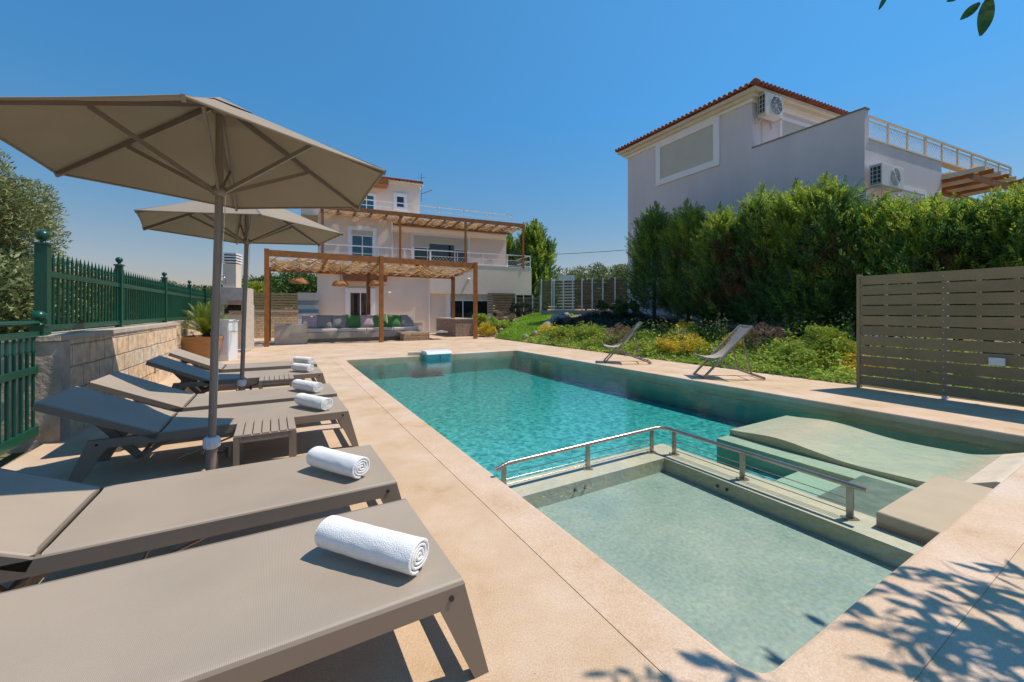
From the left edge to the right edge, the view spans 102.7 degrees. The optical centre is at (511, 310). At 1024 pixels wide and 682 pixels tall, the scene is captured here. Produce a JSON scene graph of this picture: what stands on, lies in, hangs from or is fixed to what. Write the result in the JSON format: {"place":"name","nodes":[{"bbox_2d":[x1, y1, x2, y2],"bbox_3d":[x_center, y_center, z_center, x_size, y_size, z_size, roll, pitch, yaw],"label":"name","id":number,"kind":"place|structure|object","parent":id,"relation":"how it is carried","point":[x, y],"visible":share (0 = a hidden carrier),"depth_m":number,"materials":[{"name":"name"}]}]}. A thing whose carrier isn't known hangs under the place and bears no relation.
{"place":"outdoors","nodes":[
{"label":"outdoors","id":0,"kind":"place"},
{"bbox_2d":[254,311,298,337],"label":"rubble wall","id":1,"kind":"structure","parent":0,"point":[284,317],"depth_m":18.78,"materials":[{"name":"stone"}]},
{"bbox_2d":[253,292,297,310],"bbox_3d":[-11.122,-0.426,19.059,2.057,0.852,0.070,0,0,-30],"label":"slat fence","id":2,"kind":"object","parent":1,"relation":"on","point":[273,302],"visible":0.63,"depth_m":19.14,"materials":[{"name":"wood"}]},
{"bbox_2d":[298,293,318,314],"bbox_3d":[-10.623,0.160,21.383,1.020,2.181,0.230,0,0,-30],"label":"painting","id":3,"kind":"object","parent":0,"point":[308,300],"depth_m":21.31,"materials":[{"name":"metal"}]},
{"bbox_2d":[0,333,1023,681],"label":"pool deck","id":4,"kind":"structure","parent":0,"point":[536,619],"depth_m":2.12,"materials":[{"name":"stone"}]},
{"bbox_2d":[0,93,385,470],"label":"parasol","id":5,"kind":"object","parent":4,"relation":"on","point":[219,153],"visible":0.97,"depth_m":2.81,"materials":[{"name":"beige fabric"}]},
{"bbox_2d":[31,386,358,482],"bbox_3d":[-2.488,0.931,3.560,2.074,0.638,0.729,0,0,-31],"label":"sun lounger","id":6,"kind":"object","parent":4,"relation":"on","point":[116,420],"visible":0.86,"depth_m":3.20,"materials":[{"name":"beige metal"}]},
{"bbox_2d":[294,393,332,409],"bbox_3d":[-1.864,0.852,3.846,0.447,0.113,0.125,0,0,33],"label":"rolled towel","id":7,"kind":"object","parent":6,"relation":"on","point":[314,401],"visible":1,"depth_m":3.77,"materials":[{"name":"white fabric"}]},
{"bbox_2d":[0,445,400,592],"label":"sun lounger","id":8,"kind":"object","parent":4,"relation":"on","point":[48,525],"visible":0.92,"depth_m":1.89,"materials":[{"name":"beige metal"}]},
{"bbox_2d":[306,446,369,478],"bbox_3d":[-0.983,0.852,2.311,0.389,0.113,0.125,0,0,29],"label":"rolled towel","id":9,"kind":"object","parent":8,"relation":"on","point":[341,463],"visible":1,"depth_m":2.25,"materials":[{"name":"white fabric"}]},
{"bbox_2d":[181,335,239,361],"bbox_3d":[-7.644,0.940,10.250,1.031,0.620,1.031,0,0,0],"label":"planter","id":10,"kind":"object","parent":4,"relation":"on","point":[198,344],"visible":0.38,"depth_m":9.79,"materials":[{"name":"ceramic"}]},
{"bbox_2d":[179,296,241,336],"bbox_3d":[-7.598,0.164,10.330,1.552,1.053,1.634,0,0,-40],"label":"cycad","id":11,"kind":"object","parent":10,"relation":"in","point":[202,319],"visible":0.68,"depth_m":10.09,"materials":[{"name":"green plant"}]},
{"bbox_2d":[88,371,336,452],"bbox_3d":[-2.932,0.931,4.354,2.074,0.638,0.729,0,0,-30],"label":"sun lounger","id":12,"kind":"object","parent":4,"relation":"on","point":[143,391],"visible":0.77,"depth_m":4.09,"materials":[{"name":"beige metal"}]},
{"bbox_2d":[291,379,322,392],"bbox_3d":[-2.324,0.852,4.650,0.440,0.113,0.125,0,0,33],"label":"rolled towel","id":13,"kind":"object","parent":12,"relation":"on","point":[310,386],"visible":1,"depth_m":4.57,"materials":[{"name":"white fabric"}]},
{"bbox_2d":[219,319,238,360],"bbox_3d":[-7.248,0.740,10.378,0.370,1.020,0.540,0,0,-11],"label":"cabinet","id":14,"kind":"object","parent":4,"relation":"on","point":[229,350],"visible":0.67,"depth_m":10.22,"materials":[{"name":"white plastic"}]},
{"bbox_2d":[145,355,325,408],"bbox_3d":[-3.776,0.931,5.844,2.074,0.638,0.729,0,0,-30],"label":"sun lounger","id":15,"kind":"object","parent":4,"relation":"on","point":[185,374],"visible":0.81,"depth_m":5.55,"materials":[{"name":"beige metal"}]},
{"bbox_2d":[220,252,253,351],"bbox_3d":[-8.571,-0.271,12.734,0.890,3.042,1.149,0,0,-14],"label":"barbecue","id":16,"kind":"object","parent":4,"relation":"on","point":[231,292],"visible":0.73,"depth_m":12.66,"materials":[{"name":"concrete"}]},
{"bbox_2d":[134,201,342,390],"bbox_3d":[-3.330,-0.120,5.140,2.287,2.739,2.165,0,0,0],"label":"parasol","id":17,"kind":"object","parent":4,"relation":"on","point":[246,227],"visible":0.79,"depth_m":5.15,"materials":[{"name":"beige fabric"}]},
{"bbox_2d":[168,348,317,391],"bbox_3d":[-4.346,0.931,6.857,2.074,0.638,0.729,0,0,-30],"label":"sun lounger","id":18,"kind":"object","parent":4,"relation":"on","point":[198,361],"visible":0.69,"depth_m":6.59,"materials":[{"name":"beige metal"}]},
{"bbox_2d":[0,499,488,681],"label":"sun lounger","id":19,"kind":"object","parent":4,"relation":"on","point":[261,606],"visible":0.91,"depth_m":1.27,"materials":[{"name":"beige metal"}]},
{"bbox_2d":[314,515,428,575],"bbox_3d":[-0.516,0.852,1.500,0.430,0.113,0.125,0,0,23],"label":"rolled towel","id":20,"kind":"object","parent":19,"relation":"on","point":[405,553],"visible":1,"depth_m":1.45,"materials":[{"name":"white fabric"}]},
{"bbox_2d":[233,415,296,465],"bbox_3d":[-1.923,1.070,3.205,0.400,0.360,0.450,0,0,-30],"label":"side table","id":21,"kind":"object","parent":4,"relation":"on","point":[240,437],"visible":0.96,"depth_m":3.10,"materials":[{"name":"beige metal"}]},
{"bbox_2d":[259,373,293,388],"bbox_3d":[-3.167,1.070,5.512,0.400,0.360,0.450,0,0,-30],"label":"side table","id":22,"kind":"object","parent":4,"relation":"on","point":[266,379],"visible":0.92,"depth_m":5.37,"materials":[{"name":"beige metal"}]},
{"bbox_2d":[274,322,447,344],"bbox_3d":[-6.066,0.890,16.949,6.529,0.720,1.870,0,0,-30],"label":"garden sofa","id":23,"kind":"object","parent":4,"relation":"on","point":[290,334],"visible":0.96,"depth_m":16.44,"materials":[{"name":"fabric"}]},
{"bbox_2d":[301,315,317,328],"bbox_3d":[-8.074,0.450,16.353,0.620,0.570,0.200,4,-16,-27],"label":"pillow","id":24,"kind":"object","parent":23,"relation":"on","point":[310,321],"visible":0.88,"depth_m":16.29,"materials":[{"name":"fabric"}]},
{"bbox_2d":[316,315,331,327],"bbox_3d":[-7.622,0.450,16.620,0.620,0.570,0.200,2,-15,-32],"label":"pillow","id":25,"kind":"object","parent":23,"relation":"on","point":[324,321],"visible":0.98,"depth_m":16.55,"materials":[{"name":"grey fabric"}]},
{"bbox_2d":[332,315,346,327],"bbox_3d":[-7.133,0.450,16.907,0.620,0.570,0.200,1,-14,-30],"label":"pillow","id":26,"kind":"object","parent":23,"relation":"on","point":[339,321],"visible":0.98,"depth_m":16.84,"materials":[{"name":"grey fabric"}]},
{"bbox_2d":[346,314,360,327],"bbox_3d":[-6.638,0.450,17.198,0.620,0.570,0.200,4,-17,-38],"label":"pillow","id":27,"kind":"object","parent":23,"relation":"on","point":[353,321],"visible":0.99,"depth_m":17.11,"materials":[{"name":"green fabric"}]},
{"bbox_2d":[264,248,477,346],"bbox_3d":[-5.724,-0.445,17.376,8.162,3.390,2.870,0,0,-30],"label":"pergola","id":28,"kind":"object","parent":4,"relation":"on","point":[381,272],"visible":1,"depth_m":16.51,"materials":[{"name":"brown wood"}]},
{"bbox_2d":[436,317,472,336],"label":"planter wall","id":29,"kind":"structure","parent":4,"relation":"on","point":[458,327],"depth_m":19.87,"materials":[{"name":"stone"}]},
{"bbox_2d":[478,322,496,335],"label":"shrub","id":30,"kind":"object","parent":4,"relation":"on","point":[488,331],"visible":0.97,"depth_m":19.38,"materials":[{"name":"yellow plant"}]},
{"bbox_2d":[603,322,651,363],"bbox_3d":[2.770,0.766,9.899,1.090,0.987,0.632,0,0,12],"label":"deck chair","id":31,"kind":"object","parent":4,"relation":"on","point":[636,326],"visible":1,"depth_m":9.74,"materials":[{"name":"grey fabric"}]},
{"bbox_2d":[693,325,765,379],"bbox_3d":[4.046,0.766,7.687,1.090,0.987,0.632,0,0,8],"label":"deck chair","id":32,"kind":"object","parent":4,"relation":"on","point":[740,331],"visible":1,"depth_m":7.63,"materials":[{"name":"grey fabric"}]},
{"bbox_2d":[856,266,1023,405],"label":"slat fence","id":33,"kind":"object","parent":4,"relation":"on","point":[945,356],"visible":1,"depth_m":5.76,"materials":[{"name":"paint"}]},
{"bbox_2d":[0,311,1023,467],"bbox_3d":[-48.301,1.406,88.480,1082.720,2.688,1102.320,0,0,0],"label":"ground","id":34,"kind":"structure","parent":0,"point":[5,459],"depth_m":8.31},
{"bbox_2d":[0,148,73,331],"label":"olive tree","id":35,"kind":"object","parent":34,"relation":"on","point":[22,215],"visible":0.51,"depth_m":6.77,"materials":[{"name":"green plant"}]},
{"bbox_2d":[0,248,78,333],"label":"bush","id":36,"kind":"object","parent":34,"relation":"on","point":[16,292],"visible":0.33,"depth_m":4.58,"materials":[{"name":"green plant"}]},
{"bbox_2d":[0,255,137,332],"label":"bush","id":37,"kind":"object","parent":34,"relation":"on","point":[82,297],"visible":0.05,"depth_m":6.33,"materials":[{"name":"green plant"}]},
{"bbox_2d":[1,319,210,454],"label":"stone wall","id":38,"kind":"structure","parent":34,"relation":"on","point":[69,359],"depth_m":4.38,"materials":[{"name":"beige stone"}]},
{"bbox_2d":[0,311,50,455],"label":"iron gate","id":39,"kind":"structure","parent":38,"relation":"attached to","point":[37,326],"depth_m":3.59,"materials":[{"name":"green metal"}]},
{"bbox_2d":[32,230,211,334],"bbox_3d":[-7.660,-0.268,9.413,0.112,1.056,12.445,0,0,-29],"label":"iron fence","id":40,"kind":"object","parent":38,"relation":"on","point":[162,301],"visible":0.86,"depth_m":5.47,"materials":[{"name":"green metal"}]},
{"bbox_2d":[221,274,291,308],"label":"tree","id":41,"kind":"object","parent":34,"relation":"on","point":[276,285],"visible":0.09,"depth_m":33.88,"materials":[{"name":"green plant"}]},
{"bbox_2d":[242,281,277,300],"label":"bush","id":42,"kind":"object","parent":34,"relation":"on","point":[257,286],"visible":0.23,"depth_m":22.65,"materials":[{"name":"green plant"}]},
{"bbox_2d":[260,273,300,308],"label":"tree","id":43,"kind":"object","parent":34,"relation":"on","point":[281,282],"visible":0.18,"depth_m":35.32,"materials":[{"name":"green plant"}]},
{"bbox_2d":[284,272,316,305],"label":"tree","id":44,"kind":"object","parent":34,"relation":"on","point":[311,287],"visible":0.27,"depth_m":35.68,"materials":[{"name":"green plant"}]},
{"bbox_2d":[301,176,531,330],"bbox_3d":[-6.589,-4.101,27.877,13.821,10.701,8.513,0,0,-24],"label":"villa","id":45,"kind":"object","parent":34,"relation":"on","point":[386,220],"visible":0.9,"depth_m":25.06,"materials":[{"name":"paint"}]},
{"bbox_2d":[345,288,374,314],"bbox_3d":[-8.466,-0.003,22.884,1.584,2.506,0.090,0,0,-24],"label":"window","id":46,"kind":"structure","parent":45,"relation":"in","point":[355,298],"depth_m":22.84,"materials":[{"name":"white glass"}]},
{"bbox_2d":[348,226,376,265],"bbox_3d":[-8.649,-3.638,23.679,1.586,2.376,0.090,0,0,-24],"label":"window","id":47,"kind":"structure","parent":45,"relation":"in","point":[361,236],"depth_m":23.68,"materials":[{"name":"white glass"}]},
{"bbox_2d":[393,192,406,210],"bbox_3d":[-7.384,-7.202,27.102,0.898,1.123,0.090,0,0,-24],"label":"window","id":48,"kind":"structure","parent":45,"relation":"in","point":[397,197],"depth_m":27.09,"materials":[{"name":"white glass"}]},
{"bbox_2d":[411,232,469,267],"bbox_3d":[-4.570,-3.709,26.524,3.884,2.418,0.055,0,0,-24],"label":"window","id":49,"kind":"structure","parent":45,"relation":"in","point":[418,240],"depth_m":26.29,"materials":[{"name":"white glass"}]},
{"bbox_2d":[447,294,490,317],"bbox_3d":[-2.659,-0.162,25.555,2.907,2.783,0.090,0,0,-24],"label":"window","id":50,"kind":"structure","parent":45,"relation":"in","point":[463,302],"depth_m":25.50,"materials":[{"name":"clear glass"}]},
{"bbox_2d":[484,316,511,331],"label":"shrub","id":51,"kind":"object","parent":34,"relation":"on","point":[498,324],"visible":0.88,"depth_m":20.01,"materials":[{"name":"green plant"}]},
{"bbox_2d":[488,293,515,312],"bbox_3d":[-0.621,-0.465,25.709,1.923,1.250,0.070,0,0,-24],"label":"slat fence","id":52,"kind":"object","parent":34,"relation":"on","point":[505,304],"visible":0.75,"depth_m":25.71,"materials":[{"name":"paint"}]},
{"bbox_2d":[493,233,522,308],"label":"cypress","id":53,"kind":"object","parent":34,"relation":"on","point":[510,244],"visible":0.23,"depth_m":30.94,"materials":[{"name":"green plant"}]},
{"bbox_2d":[509,302,532,316],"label":"shrub","id":54,"kind":"object","parent":34,"relation":"on","point":[515,306],"visible":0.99,"depth_m":24.27,"materials":[{"name":"green plant"}]},
{"bbox_2d":[516,295,540,313],"bbox_3d":[1.077,-0.196,26.687,1.747,1.691,0.060,0,0,-12],"label":"slat fence","id":55,"kind":"object","parent":34,"relation":"on","point":[523,298],"visible":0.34,"depth_m":26.71,"materials":[{"name":"paint"}]},
{"bbox_2d":[508,218,561,311],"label":"cypress","id":56,"kind":"object","parent":34,"relation":"on","point":[539,250],"visible":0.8,"depth_m":29.68,"materials":[{"name":"green plant"}]},
{"bbox_2d":[555,275,574,309],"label":"garden wall","id":57,"kind":"structure","parent":34,"relation":"on","point":[566,277],"depth_m":34.00,"materials":[{"name":"grey wood"}]},
{"bbox_2d":[561,267,587,309],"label":"tree","id":58,"kind":"object","parent":34,"relation":"on","point":[577,276],"visible":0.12,"depth_m":43.35,"materials":[{"name":"green plant"}]},
{"bbox_2d":[541,277,627,314],"bbox_3d":[4.085,-0.708,23.345,5.050,2.286,0.170,0,0,19],"label":"boundary fence","id":59,"kind":"object","parent":34,"relation":"on","point":[554,294],"visible":0.73,"depth_m":23.48,"materials":[{"name":"paint"}]},
{"bbox_2d":[583,262,619,309],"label":"tree","id":60,"kind":"object","parent":34,"relation":"on","point":[594,274],"visible":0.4,"depth_m":42.53,"materials":[{"name":"green plant"}]},
{"bbox_2d":[596,299,626,316],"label":"shrub","id":61,"kind":"object","parent":34,"relation":"on","point":[602,305],"visible":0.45,"depth_m":17.92,"materials":[{"name":"green plant"}]},
{"bbox_2d":[602,323,635,345],"bbox_3d":[3.327,0.835,12.883,1.029,0.936,0.938,0,0,0],"label":"shrub","id":62,"kind":"object","parent":34,"relation":"on","point":[616,330],"visible":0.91,"depth_m":12.77,"materials":[{"name":"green plant"}]},
{"bbox_2d":[611,263,627,300],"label":"tree","id":63,"kind":"object","parent":34,"relation":"on","point":[619,273],"visible":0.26,"depth_m":41.59,"materials":[{"name":"green plant"}]},
{"bbox_2d":[613,300,640,316],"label":"shrub","id":64,"kind":"object","parent":34,"relation":"on","point":[620,309],"visible":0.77,"depth_m":16.90,"materials":[{"name":"green plant"}]},
{"bbox_2d":[616,201,692,319],"bbox_3d":[5.698,-1.805,16.169,2.841,5.189,2.920,0,0,0],"label":"cypress","id":65,"kind":"object","parent":34,"relation":"on","point":[645,248],"visible":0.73,"depth_m":15.87,"materials":[{"name":"green plant"}]},
{"bbox_2d":[653,337,678,354],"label":"shrub","id":66,"kind":"object","parent":34,"relation":"on","point":[667,346],"visible":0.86,"depth_m":10.81,"materials":[{"name":"yellow plant"}]},
{"bbox_2d":[646,197,723,323],"bbox_3d":[6.401,-1.572,14.929,2.846,5.150,3.011,0,0,-44],"label":"cypress","id":67,"kind":"object","parent":34,"relation":"on","point":[682,226],"visible":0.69,"depth_m":14.61,"materials":[{"name":"green plant"}]},
{"bbox_2d":[676,333,711,354],"bbox_3d":[4.632,0.954,10.513,0.876,0.798,0.747,0,0,0],"label":"shrub","id":68,"kind":"object","parent":34,"relation":"on","point":[688,344],"visible":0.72,"depth_m":10.40,"materials":[{"name":"yellow plant"}]},
{"bbox_2d":[523,323,907,372],"bbox_3d":[4.875,0.818,10.369,1.756,0.838,16.307,0,0,-29],"label":"ground cover","id":69,"kind":"object","parent":34,"relation":"on","point":[845,363],"visible":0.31,"depth_m":8.02,"materials":[{"name":"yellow plant"}]},
{"bbox_2d":[682,201,764,332],"bbox_3d":[7.137,-1.231,13.599,3.060,4.851,2.643,0,0,0],"label":"cypress","id":70,"kind":"object","parent":34,"relation":"on","point":[716,234],"visible":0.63,"depth_m":13.25,"materials":[{"name":"green plant"}]},
{"bbox_2d":[552,305,959,350],"bbox_3d":[5.774,0.381,13.874,3.622,1.226,12.907,0,0,-28],"label":"ground cover","id":71,"kind":"object","parent":34,"relation":"on","point":[609,321],"visible":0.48,"depth_m":15.25,"materials":[{"name":"green plant"}]},
{"bbox_2d":[712,182,800,334],"bbox_3d":[7.606,-1.389,12.702,2.699,5.235,2.801,0,0,0],"label":"cypress","id":72,"kind":"object","parent":34,"relation":"on","point":[753,211],"visible":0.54,"depth_m":12.33,"materials":[{"name":"green plant"}]},
{"bbox_2d":[745,322,788,350],"bbox_3d":[6.142,0.756,9.822,0.874,1.016,0.857,0,0,0],"label":"shrub","id":73,"kind":"object","parent":34,"relation":"on","point":[768,332],"visible":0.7,"depth_m":9.81,"materials":[{"name":"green plant"}]},
{"bbox_2d":[519,311,1023,393],"bbox_3d":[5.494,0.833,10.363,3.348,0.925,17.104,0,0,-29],"label":"ground cover","id":74,"kind":"object","parent":34,"relation":"on","point":[769,363],"visible":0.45,"depth_m":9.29,"materials":[{"name":"green plant"}]},
{"bbox_2d":[734,178,842,338],"bbox_3d":[8.308,-1.341,11.917,3.056,5.132,2.583,0,0,-42],"label":"cypress","id":75,"kind":"object","parent":34,"relation":"on","point":[783,227],"visible":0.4,"depth_m":11.56,"materials":[{"name":"green plant"}]},
{"bbox_2d":[774,340,820,362],"bbox_3d":[5.941,0.967,8.545,0.805,0.728,0.864,0,0,41],"label":"shrub","id":76,"kind":"object","parent":34,"relation":"on","point":[792,345],"visible":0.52,"depth_m":8.54,"materials":[{"name":"green plant"}]},
{"bbox_2d":[615,77,1022,337],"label":"house","id":77,"kind":"structure","parent":34,"relation":"on","point":[725,150],"depth_m":15.20,"materials":[{"name":"white paint"}]},
{"bbox_2d":[656,116,719,186],"bbox_3d":[7.398,-6.696,17.467,0.090,1.960,3.193,0,0,-28],"label":"window","id":78,"kind":"structure","parent":77,"relation":"in","point":[697,149],"depth_m":17.28,"materials":[{"name":"white glass"}]},
{"bbox_2d":[755,91,782,129],"bbox_3d":[9.411,-7.312,15.009,1.036,1.050,0.436,0,0,-25],"label":"air conditioner","id":79,"kind":"object","parent":77,"relation":"attached to","point":[770,106],"visible":1,"depth_m":14.81,"materials":[{"name":"white metal"}]},
{"bbox_2d":[779,116,812,136],"bbox_3d":[11.481,-5.820,16.189,2.872,3.220,0.055,0,0,-25],"label":"window","id":80,"kind":"structure","parent":77,"relation":"in","point":[787,125],"depth_m":15.81,"materials":[{"name":"white glass"}]},
{"bbox_2d":[865,162,903,199],"bbox_3d":[10.954,-3.766,12.045,1.269,0.885,0.436,0,0,-25],"label":"air conditioner","id":81,"kind":"object","parent":77,"relation":"attached to","point":[884,176],"visible":1,"depth_m":11.82,"materials":[{"name":"white metal"}]},
{"bbox_2d":[897,186,926,204],"bbox_3d":[12.807,-2.425,13.125,1.828,2.990,0.055,0,0,-25],"label":"window","id":82,"kind":"structure","parent":77,"relation":"in","point":[908,190],"depth_m":13.10,"materials":[{"name":"white glass"}]},
{"bbox_2d":[762,170,877,333],"bbox_3d":[8.375,-1.267,10.789,2.952,4.998,3.013,0,0,0],"label":"cypress","id":83,"kind":"object","parent":34,"relation":"on","point":[831,199],"visible":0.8,"depth_m":10.58,"materials":[{"name":"green plant"}]},
{"bbox_2d":[802,323,850,355],"bbox_3d":[6.602,0.764,8.646,0.967,1.015,0.825,0,0,-36],"label":"shrub","id":84,"kind":"object","parent":34,"relation":"on","point":[828,335],"visible":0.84,"depth_m":8.52,"materials":[{"name":"green plant"}]},
{"bbox_2d":[820,336,855,360],"bbox_3d":[6.861,0.883,8.437,0.894,0.754,0.802,0,0,-24],"label":"shrub","id":85,"kind":"object","parent":34,"relation":"on","point":[845,344],"visible":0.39,"depth_m":8.28,"materials":[{"name":"green plant"}]},
{"bbox_2d":[792,197,900,339],"bbox_3d":[8.947,-0.837,10.447,2.890,4.132,2.682,0,0,0],"label":"cypress","id":86,"kind":"object","parent":34,"relation":"on","point":[838,288],"visible":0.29,"depth_m":10.18,"materials":[{"name":"green plant"}]},
{"bbox_2d":[833,188,929,336],"bbox_3d":[9.296,-0.867,10.020,2.921,4.183,2.663,0,0,0],"label":"cypress","id":87,"kind":"object","parent":34,"relation":"on","point":[886,202],"visible":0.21,"depth_m":9.74,"materials":[{"name":"green plant"}]},
{"bbox_2d":[850,191,1022,338],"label":"cypress","id":88,"kind":"object","parent":34,"relation":"on","point":[922,217],"visible":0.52,"depth_m":8.96,"materials":[{"name":"green plant"}]},
{"bbox_2d":[894,195,1023,351],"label":"cypress","id":89,"kind":"object","parent":34,"relation":"on","point":[967,244],"visible":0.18,"depth_m":8.50,"materials":[{"name":"green plant"}]},
{"bbox_2d":[922,189,1023,352],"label":"cypress","id":90,"kind":"object","parent":34,"relation":"on","point":[978,203],"visible":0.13,"depth_m":8.32,"materials":[{"name":"green plant"}]},
{"bbox_2d":[933,177,1023,355],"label":"cypress","id":91,"kind":"object","parent":34,"relation":"on","point":[1006,201],"visible":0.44,"depth_m":7.93,"materials":[{"name":"green plant"}]},
{"bbox_2d":[0,0,1023,309],"label":"sky","id":92,"kind":"structure","parent":0,"point":[522,109],"materials":[{"name":"blue"}]},
{"bbox_2d":[350,353,698,389],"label":"pool water","id":93,"kind":"structure","parent":0,"point":[495,358],"depth_m":10.50,"materials":[{"name":"teal liquid"}]},
{"bbox_2d":[495,312,574,340],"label":"lawn","id":94,"kind":"structure","parent":0,"point":[515,330],"depth_m":18.66,"materials":[{"name":"green plant"}]},
{"bbox_2d":[371,368,745,480],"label":"pool floor","id":95,"kind":"structure","parent":0,"point":[491,422],"depth_m":6.87,"materials":[{"name":"teal tile"}]},
{"bbox_2d":[354,357,1009,454],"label":"pool wall","id":96,"kind":"structure","parent":95,"relation":"on","point":[744,412],"depth_m":7.86,"materials":[{"name":"teal tile"}]},
{"bbox_2d":[332,349,1023,681],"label":"pool coping","id":97,"kind":"object","parent":96,"relation":"on","point":[902,622],"visible":0.93,"depth_m":1.98,"materials":[{"name":"stone"}]},
{"bbox_2d":[408,349,451,367],"bbox_3d":[-2.319,1.330,11.478,1.099,0.440,0.797,0,0,-30],"label":"swim jet","id":98,"kind":"object","parent":97,"relation":"on","point":[438,355],"visible":0.99,"depth_m":11.30,"materials":[{"name":"white plastic"}]},
{"bbox_2d":[876,475,991,544],"bbox_3d":[2.870,1.408,2.735,1.146,0.284,0.320,0,0,-30],"label":"pool entry step","id":99,"kind":"object","parent":96,"relation":"on","point":[925,513],"visible":0.52,"depth_m":2.62,"materials":[{"name":"stone"}]},
{"bbox_2d":[507,444,924,567],"bbox_3d":[1.214,1.597,2.794,2.005,0.465,2.100,0,0,-30],"label":"pool divider","id":100,"kind":"object","parent":95,"relation":"on","point":[864,535],"visible":0.32,"depth_m":3.16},
{"bbox_2d":[494,426,867,520],"bbox_3d":[1.184,1.241,3.426,2.455,0.246,1.212,0,0,11],"label":"handrail","id":101,"kind":"object","parent":100,"relation":"on","point":[849,498],"visible":0.97,"depth_m":3.30,"materials":[{"name":"metal"}]},
{"bbox_2d":[717,435,916,488],"bbox_3d":[3.573,1.645,4.175,1.700,0.390,2.120,0,0,-29],"label":"pool ledge","id":102,"kind":"object","parent":95,"relation":"on","point":[824,467],"visible":0.18,"depth_m":4.12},
{"bbox_2d":[745,468,781,481],"bbox_3d":[2.253,1.736,3.869,0.909,0.172,0.480,0,0,-30],"label":"pool step","id":103,"kind":"object","parent":102,"relation":"on","point":[765,474],"depth_m":4.12,"materials":[{"name":"teal tile"}]},
{"bbox_2d":[773,471,840,496],"bbox_3d":[2.484,1.667,3.459,0.908,0.315,0.460,0,0,-30],"label":"pool step","id":104,"kind":"object","parent":102,"relation":"on","point":[813,481],"visible":0.07,"depth_m":3.58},
{"bbox_2d":[817,475,913,517],"bbox_3d":[2.781,1.610,2.933,0.914,0.420,0.750,0,0,-30],"label":"pool step","id":105,"kind":"object","parent":102,"relation":"on","point":[877,496],"visible":0.07,"depth_m":3.12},
{"bbox_2d":[730,415,1023,488],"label":"pool lounger","id":106,"kind":"object","parent":95,"relation":"on","point":[844,445],"visible":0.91,"depth_m":4.01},
{"bbox_2d":[537,471,896,672],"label":"shallow pool floor","id":107,"kind":"structure","parent":0,"point":[746,587],"depth_m":2.42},
{"bbox_2d":[878,0,994,35],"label":"overhanging tree","id":108,"kind":"object","parent":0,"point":[986,13],"visible":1,"depth_m":1.10,"materials":[{"name":"green plant"}]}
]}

